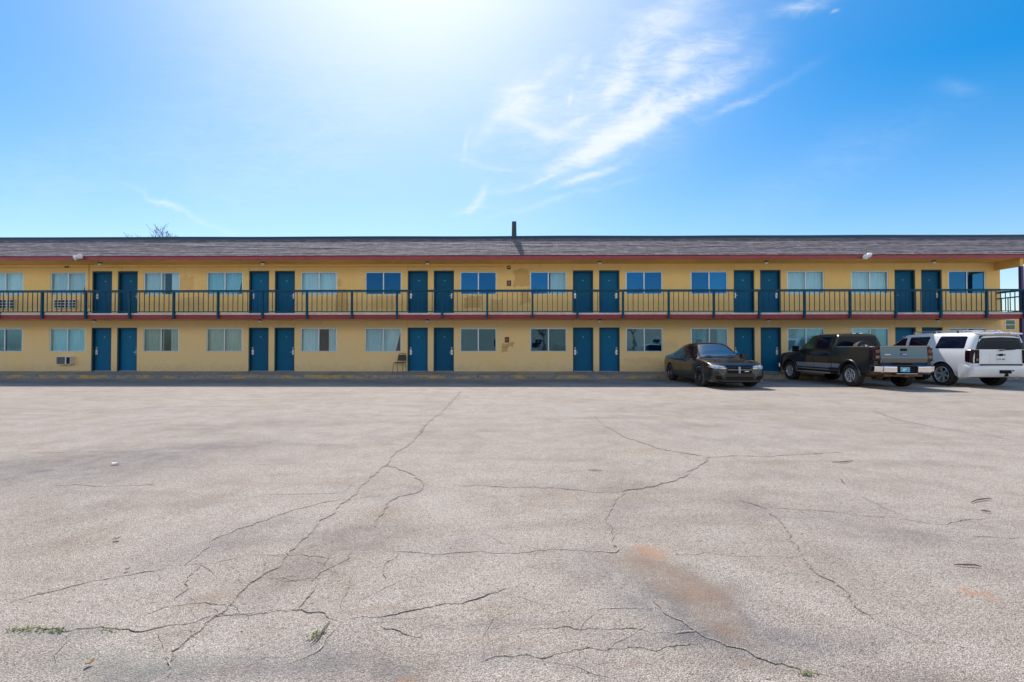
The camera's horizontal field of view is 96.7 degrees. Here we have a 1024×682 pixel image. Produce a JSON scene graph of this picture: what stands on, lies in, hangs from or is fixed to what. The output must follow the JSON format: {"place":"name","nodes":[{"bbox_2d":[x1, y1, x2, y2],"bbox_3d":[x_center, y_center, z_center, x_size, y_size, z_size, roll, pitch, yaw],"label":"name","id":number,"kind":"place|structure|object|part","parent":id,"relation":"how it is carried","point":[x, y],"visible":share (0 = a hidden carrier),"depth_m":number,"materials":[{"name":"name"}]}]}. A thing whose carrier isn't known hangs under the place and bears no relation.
{"place":"outdoors","nodes":[
{"label":"outdoors","id":0,"kind":"place"},
{"bbox_2d":[123,224,177,236],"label":"bare tree","id":1,"kind":"object","parent":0,"point":[162,232],"visible":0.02,"depth_m":45.01,"materials":[{"name":"grey plant"}]},
{"bbox_2d":[0,371,841,374],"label":"walkway","id":2,"kind":"structure","parent":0,"point":[335,373],"depth_m":20.79,"materials":[{"name":"concrete"}]},
{"bbox_2d":[392,353,405,372],"bbox_3d":[-5.147,1.008,20.934,0.512,0.897,0.557,0,-1,9],"label":"stacking chair","id":3,"kind":"object","parent":2,"relation":"on","point":[401,357],"visible":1,"depth_m":21.14,"materials":[{"name":"black metal"}]},
{"bbox_2d":[0,378,1023,681],"bbox_3d":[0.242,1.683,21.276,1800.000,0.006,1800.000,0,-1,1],"label":"parking lot","id":4,"kind":"structure","parent":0,"point":[452,530],"depth_m":3.41,"materials":[{"name":"grey asphalt"}]},
{"bbox_2d":[7,625,113,632],"bbox_3d":[-2.182,1.395,2.205,0.553,0.008,0.058,0,-1,1],"label":"weed patch","id":5,"kind":"object","parent":4,"relation":"on","point":[27,627],"visible":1,"depth_m":2.21,"materials":[{"name":"green plant"}]},
{"bbox_2d":[306,629,325,640],"bbox_3d":[-0.935,1.394,2.160,0.091,0.008,0.088,0,-1,1],"label":"weed patch","id":6,"kind":"object","parent":4,"relation":"on","point":[314,634],"visible":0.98,"depth_m":2.17,"materials":[{"name":"green plant"}]},
{"bbox_2d":[310,621,329,644],"bbox_3d":[-0.911,1.392,2.178,0.017,0.012,0.188,0,-1,5],"label":"twig","id":7,"kind":"object","parent":4,"relation":"on","point":[317,637],"visible":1,"depth_m":2.16,"materials":[{"name":"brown wood"}]},
{"bbox_2d":[0,221,1023,371],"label":"motel building","id":8,"kind":"structure","parent":4,"relation":"on","point":[370,341],"depth_m":21.34,"materials":[{"name":"yellow paint"}]},
{"bbox_2d":[0,299,14,308],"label":"air conditioner","id":9,"kind":"object","parent":8,"relation":"attached to","point":[6,303],"visible":0.7,"depth_m":21.52,"materials":[{"name":"beige plastic"}]},
{"bbox_2d":[0,273,22,294],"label":"window","id":10,"kind":"structure","parent":8,"relation":"in","point":[8,281],"depth_m":21.76,"materials":[{"name":"glass"}]},
{"bbox_2d":[0,329,22,351],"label":"window","id":11,"kind":"structure","parent":8,"relation":"in","point":[5,330],"depth_m":21.59,"materials":[{"name":"glass"}]},
{"bbox_2d":[53,299,77,307],"bbox_3d":[-21.108,-1.752,21.549,1.074,0.414,0.141,0,-1,1],"label":"air conditioner","id":12,"kind":"object","parent":8,"relation":"attached to","point":[64,303],"visible":0.66,"depth_m":21.48,"materials":[{"name":"beige plastic"}]},
{"bbox_2d":[56,356,74,364],"bbox_3d":[-21.035,0.916,21.453,0.699,0.375,0.251,0,-1,1],"label":"air conditioner","id":13,"kind":"object","parent":8,"relation":"attached to","point":[65,360],"visible":1,"depth_m":21.38,"materials":[{"name":"white plastic"}]},
{"bbox_2d":[50,328,84,351],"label":"window","id":14,"kind":"structure","parent":8,"relation":"in","point":[64,340],"depth_m":21.69,"materials":[{"name":"glass"}]},
{"bbox_2d":[51,273,85,294],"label":"window","id":15,"kind":"structure","parent":8,"relation":"in","point":[62,281],"depth_m":21.73,"materials":[{"name":"glass"}]},
{"bbox_2d":[73,254,82,259],"bbox_3d":[-19.269,-3.720,20.199,0.346,0.289,0.315,1,-1,-42],"label":"floodlight","id":16,"kind":"object","parent":8,"relation":"attached to","point":[78,256],"visible":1,"depth_m":20.15,"materials":[{"name":"white plastic"}]},
{"bbox_2d":[91,328,111,370],"bbox_3d":[-19.420,0.401,21.628,0.951,2.055,0.180,0,-1,1],"label":"door","id":17,"kind":"structure","parent":8,"relation":"in","point":[101,337],"depth_m":21.66,"materials":[{"name":"paint"}]},
{"bbox_2d":[92,272,111,312],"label":"door","id":18,"kind":"structure","parent":8,"relation":"in","point":[101,280],"depth_m":21.71,"materials":[{"name":"paint"}]},
{"bbox_2d":[117,328,136,370],"bbox_3d":[-18.195,0.401,21.614,0.951,2.055,0.180,0,-1,1],"label":"door","id":19,"kind":"structure","parent":8,"relation":"in","point":[127,337],"depth_m":21.65,"materials":[{"name":"paint"}]},
{"bbox_2d":[118,272,137,312],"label":"door","id":20,"kind":"structure","parent":8,"relation":"in","point":[126,280],"depth_m":21.70,"materials":[{"name":"paint"}]},
{"bbox_2d":[143,328,178,351],"bbox_3d":[-16.573,-0.042,21.585,1.704,1.205,0.172,0,-1,1],"label":"window","id":21,"kind":"structure","parent":8,"relation":"in","point":[154,336],"depth_m":21.64,"materials":[{"name":"metal"}]},
{"bbox_2d":[144,273,179,294],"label":"window","id":22,"kind":"structure","parent":8,"relation":"in","point":[155,281],"depth_m":21.68,"materials":[{"name":"glass"}]},
{"bbox_2d":[207,328,241,351],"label":"window","id":23,"kind":"structure","parent":8,"relation":"in","point":[220,339],"depth_m":21.61,"materials":[{"name":"glass"}]},
{"bbox_2d":[207,272,242,294],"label":"window","id":24,"kind":"structure","parent":8,"relation":"in","point":[215,280],"depth_m":21.64,"materials":[{"name":"glass"}]},
{"bbox_2d":[0,265,503,306],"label":"conduit","id":25,"kind":"object","parent":8,"relation":"attached to","point":[88,267],"visible":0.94,"depth_m":21.53,"materials":[{"name":"paint"}]},
{"bbox_2d":[249,328,268,370],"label":"door","id":26,"kind":"structure","parent":8,"relation":"in","point":[258,337],"depth_m":21.58,"materials":[{"name":"paint"}]},
{"bbox_2d":[249,271,268,312],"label":"door","id":27,"kind":"structure","parent":8,"relation":"in","point":[258,280],"depth_m":21.62,"materials":[{"name":"paint"}]},
{"bbox_2d":[274,328,294,370],"bbox_3d":[-10.713,0.400,21.529,0.951,2.055,0.180,0,-1,1],"label":"door","id":28,"kind":"structure","parent":8,"relation":"in","point":[284,337],"depth_m":21.57,"materials":[{"name":"paint"}]},
{"bbox_2d":[275,271,294,312],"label":"door","id":29,"kind":"structure","parent":8,"relation":"in","point":[284,280],"depth_m":21.61,"materials":[{"name":"paint"}]},
{"bbox_2d":[301,272,336,294],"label":"window","id":30,"kind":"structure","parent":8,"relation":"in","point":[309,280],"depth_m":21.60,"materials":[{"name":"glass"}]},
{"bbox_2d":[301,328,336,351],"bbox_3d":[-9.091,-0.044,21.500,1.704,1.205,0.173,0,-1,1],"label":"window","id":31,"kind":"structure","parent":8,"relation":"in","point":[311,336],"depth_m":21.55,"materials":[{"name":"glass"}]},
{"bbox_2d":[365,328,400,351],"bbox_3d":[-6.048,-0.044,21.465,1.704,1.205,0.173,0,-1,1],"label":"window","id":32,"kind":"structure","parent":8,"relation":"in","point":[376,339],"depth_m":21.52,"materials":[{"name":"glass"}]},
{"bbox_2d":[365,272,401,294],"bbox_3d":[-6.048,-2.710,21.453,1.704,1.069,0.069,0,-1,1],"label":"window","id":33,"kind":"structure","parent":8,"relation":"in","point":[366,272],"depth_m":21.42,"materials":[{"name":"metal"}]},
{"bbox_2d":[408,328,427,370],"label":"door","id":34,"kind":"structure","parent":8,"relation":"in","point":[417,337],"depth_m":21.50,"materials":[{"name":"paint"}]},
{"bbox_2d":[408,271,427,312],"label":"door","id":35,"kind":"structure","parent":8,"relation":"in","point":[417,280],"depth_m":21.54,"materials":[{"name":"paint"}]},
{"bbox_2d":[434,328,453,370],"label":"door","id":36,"kind":"structure","parent":8,"relation":"in","point":[443,337],"depth_m":21.48,"materials":[{"name":"paint"}]},
{"bbox_2d":[434,271,453,312],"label":"door","id":37,"kind":"structure","parent":8,"relation":"in","point":[443,280],"depth_m":21.52,"materials":[{"name":"paint"}]},
{"bbox_2d":[460,272,496,294],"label":"window","id":38,"kind":"structure","parent":8,"relation":"in","point":[460,272],"depth_m":21.37,"materials":[{"name":"glass"}]},
{"bbox_2d":[460,328,496,351],"bbox_3d":[-1.578,-0.046,21.363,1.704,1.099,0.069,0,-1,1],"label":"window","id":39,"kind":"structure","parent":8,"relation":"in","point":[460,328],"depth_m":21.34,"materials":[{"name":"metal"}]},
{"bbox_2d":[0,289,1023,318],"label":"balcony railing","id":40,"kind":"object","parent":8,"relation":"attached to","point":[577,291],"visible":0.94,"depth_m":20.10,"materials":[{"name":"blue metal"}]},
{"bbox_2d":[530,272,566,294],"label":"window","id":41,"kind":"structure","parent":8,"relation":"in","point":[558,280],"depth_m":21.46,"materials":[{"name":"glass"}]},
{"bbox_2d":[530,328,566,351],"bbox_3d":[1.704,-0.046,21.326,1.704,1.099,0.069,0,-1,1],"label":"window","id":42,"kind":"structure","parent":8,"relation":"in","point":[530,328],"depth_m":21.30,"materials":[{"name":"glass"}]},
{"bbox_2d":[573,328,592,370],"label":"door","id":43,"kind":"structure","parent":8,"relation":"in","point":[582,337],"depth_m":21.41,"materials":[{"name":"paint"}]},
{"bbox_2d":[573,271,592,312],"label":"door","id":44,"kind":"structure","parent":8,"relation":"in","point":[581,279],"depth_m":21.45,"materials":[{"name":"paint"}]},
{"bbox_2d":[599,271,618,312],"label":"door","id":45,"kind":"structure","parent":8,"relation":"in","point":[607,279],"depth_m":21.43,"materials":[{"name":"paint"}]},
{"bbox_2d":[599,327,619,370],"bbox_3d":[4.552,0.397,21.356,0.951,2.055,0.180,0,-1,1],"label":"door","id":46,"kind":"structure","parent":8,"relation":"in","point":[609,338],"depth_m":21.39,"materials":[{"name":"paint"}]},
{"bbox_2d":[626,272,661,293],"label":"window","id":47,"kind":"structure","parent":8,"relation":"in","point":[626,272],"depth_m":21.29,"materials":[{"name":"metal"}]},
{"bbox_2d":[626,328,662,351],"bbox_3d":[6.174,-0.047,21.275,1.704,1.099,0.069,0,-1,1],"label":"window","id":48,"kind":"structure","parent":8,"relation":"in","point":[626,328],"depth_m":21.25,"materials":[{"name":"metal"}]},
{"bbox_2d":[691,271,726,293],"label":"window","id":49,"kind":"structure","parent":8,"relation":"in","point":[710,271],"depth_m":21.26,"materials":[{"name":"glass"}]},
{"bbox_2d":[691,328,727,345],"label":"window","id":50,"kind":"structure","parent":8,"relation":"in","point":[697,334],"depth_m":21.35,"materials":[{"name":"glass"}]},
{"bbox_2d":[734,271,753,312],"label":"door","id":51,"kind":"structure","parent":8,"relation":"in","point":[742,279],"depth_m":21.36,"materials":[{"name":"paint"}]},
{"bbox_2d":[734,327,754,360],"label":"door","id":52,"kind":"structure","parent":8,"relation":"in","point":[744,341],"depth_m":21.33,"materials":[{"name":"paint"}]},
{"bbox_2d":[760,270,780,312],"bbox_3d":[12.046,-2.262,21.311,0.951,2.055,0.180,0,-1,1],"label":"door","id":53,"kind":"structure","parent":8,"relation":"in","point":[770,279],"depth_m":21.35,"materials":[{"name":"paint"}]},
{"bbox_2d":[761,327,780,371],"bbox_3d":[12.046,0.396,21.271,0.951,2.055,0.180,0,-1,1],"label":"door","id":54,"kind":"structure","parent":8,"relation":"in","point":[770,336],"depth_m":21.31,"materials":[{"name":"paint"}]},
{"bbox_2d":[787,271,823,293],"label":"window","id":55,"kind":"structure","parent":8,"relation":"in","point":[795,279],"depth_m":21.34,"materials":[{"name":"glass"}]},
{"bbox_2d":[787,328,823,351],"bbox_3d":[13.668,-0.047,21.242,1.704,1.205,0.174,0,-1,1],"label":"window","id":56,"kind":"structure","parent":8,"relation":"in","point":[799,337],"depth_m":21.30,"materials":[{"name":"glass"}]},
{"bbox_2d":[863,253,872,258],"bbox_3d":[15.476,-3.692,19.805,0.346,0.289,0.315,1,-1,-42],"label":"floodlight","id":57,"kind":"object","parent":8,"relation":"attached to","point":[867,255],"visible":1,"depth_m":19.75,"materials":[{"name":"white plastic"}]},
{"bbox_2d":[851,271,887,293],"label":"window","id":58,"kind":"structure","parent":8,"relation":"in","point":[859,279],"depth_m":21.30,"materials":[{"name":"glass"}]},
{"bbox_2d":[852,328,888,345],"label":"window","id":59,"kind":"structure","parent":8,"relation":"in","point":[880,332],"depth_m":21.26,"materials":[{"name":"glass"}]},
{"bbox_2d":[894,270,914,312],"bbox_3d":[18.251,-2.263,21.240,0.951,2.055,0.180,0,-1,1],"label":"door","id":60,"kind":"structure","parent":8,"relation":"in","point":[904,279],"depth_m":21.28,"materials":[{"name":"paint"}]},
{"bbox_2d":[895,327,915,343],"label":"door","id":61,"kind":"structure","parent":8,"relation":"in","point":[900,332],"depth_m":21.25,"materials":[{"name":"paint"}]},
{"bbox_2d":[921,270,941,311],"bbox_3d":[19.476,-2.263,21.226,0.951,2.055,0.180,0,-1,1],"label":"door","id":62,"kind":"structure","parent":8,"relation":"in","point":[930,279],"depth_m":21.26,"materials":[{"name":"paint"}]},
{"bbox_2d":[922,327,941,332],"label":"door","id":63,"kind":"structure","parent":8,"relation":"in","point":[923,328],"depth_m":21.24,"materials":[{"name":"paint"}]},
{"bbox_2d":[948,271,984,293],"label":"window","id":64,"kind":"structure","parent":8,"relation":"in","point":[948,271],"depth_m":21.12,"materials":[{"name":"metal"}]},
{"bbox_2d":[949,328,985,331],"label":"window","id":65,"kind":"structure","parent":8,"relation":"in","point":[949,328],"depth_m":21.08,"materials":[{"name":"metal"}]},
{"bbox_2d":[0,374,1023,378],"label":"kerb","id":66,"kind":"structure","parent":4,"relation":"on","point":[385,376],"depth_m":20.16,"materials":[{"name":"grey concrete"}]},
{"bbox_2d":[664,342,762,386],"bbox_3d":[7.571,0.836,17.621,2.280,1.590,5.100,0,-1,1],"label":"parked car","id":67,"kind":"object","parent":4,"relation":"on","point":[701,364],"visible":1,"depth_m":16.18,"materials":[{"name":"black paint"}]},
{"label":"side window","id":68,"kind":"part","parent":67,"relation":"part of","materials":[{"name":"grey glass"}]},
{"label":"side window","id":69,"kind":"part","parent":67,"relation":"part of","materials":[{"name":"black glass"}]},
{"bbox_2d":[797,670,817,675],"bbox_3d":[1.239,1.391,1.910,0.096,0.007,0.035,0,-1,1],"label":"weed patch","id":70,"kind":"object","parent":4,"relation":"on","point":[805,673],"visible":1,"depth_m":1.91,"materials":[{"name":"green plant"}]},
{"bbox_2d":[777,333,934,385],"bbox_3d":[12.963,0.666,17.771,2.460,1.935,5.789,0,-1,0],"label":"pickup truck","id":71,"kind":"object","parent":4,"relation":"on","point":[833,356],"visible":1,"depth_m":16.18,"materials":[{"name":"grey paint"}]},
{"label":"side window","id":72,"kind":"part","parent":71,"relation":"part of","materials":[{"name":"green glass"}]},
{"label":"side window","id":73,"kind":"part","parent":71,"relation":"part of","materials":[{"name":"black glass"}]},
{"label":"rear window","id":74,"kind":"part","parent":71,"relation":"part of","materials":[{"name":"black glass"}]},
{"bbox_2d":[880,330,1023,384],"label":"sport utility vehicle","id":75,"kind":"object","parent":4,"relation":"on","point":[995,357],"visible":0.59,"depth_m":15.65,"materials":[{"name":"white paint"}]},
{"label":"side window","id":76,"kind":"part","parent":75,"relation":"part of","materials":[{"name":"black glass"}]},
{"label":"side window","id":77,"kind":"part","parent":75,"relation":"part of","materials":[{"name":"black glass"}]},
{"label":"side window","id":78,"kind":"part","parent":75,"relation":"part of","materials":[{"name":"black glass"}]},
{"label":"rear window","id":79,"kind":"part","parent":75,"relation":"part of","materials":[{"name":"black glass"}]},
{"bbox_2d":[0,0,1023,311],"label":"sky","id":80,"kind":"structure","parent":0,"point":[196,118],"materials":[{"name":"blue"}]},
{"bbox_2d":[853,341,872,345],"bbox_3d":[12.856,0.366,16.631,0.750,0.755,0.402,0,-1,1],"label":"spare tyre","id":81,"kind":"object","parent":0,"point":[863,343],"visible":0.19,"depth_m":16.59,"materials":[{"name":"rubber"}]},
{"bbox_2d":[954,564,981,566],"bbox_3d":[2.851,1.401,2.848,0.149,0.013,0.014,0,-1,7],"label":"twig","id":82,"kind":"object","parent":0,"point":[969,564],"visible":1,"depth_m":2.84,"materials":[{"name":"brown wood"}]},
{"bbox_2d":[1001,319,1018,332],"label":"distant building","id":83,"kind":"structure","parent":0,"point":[1009,325],"depth_m":60.57,"materials":[{"name":"yellow paint"}]},
{"bbox_2d":[1005,320,1014,329],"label":"window","id":84,"kind":"structure","parent":83,"relation":"in","point":[1009,324],"depth_m":60.54,"materials":[{"name":"white plastic"}]}
]}

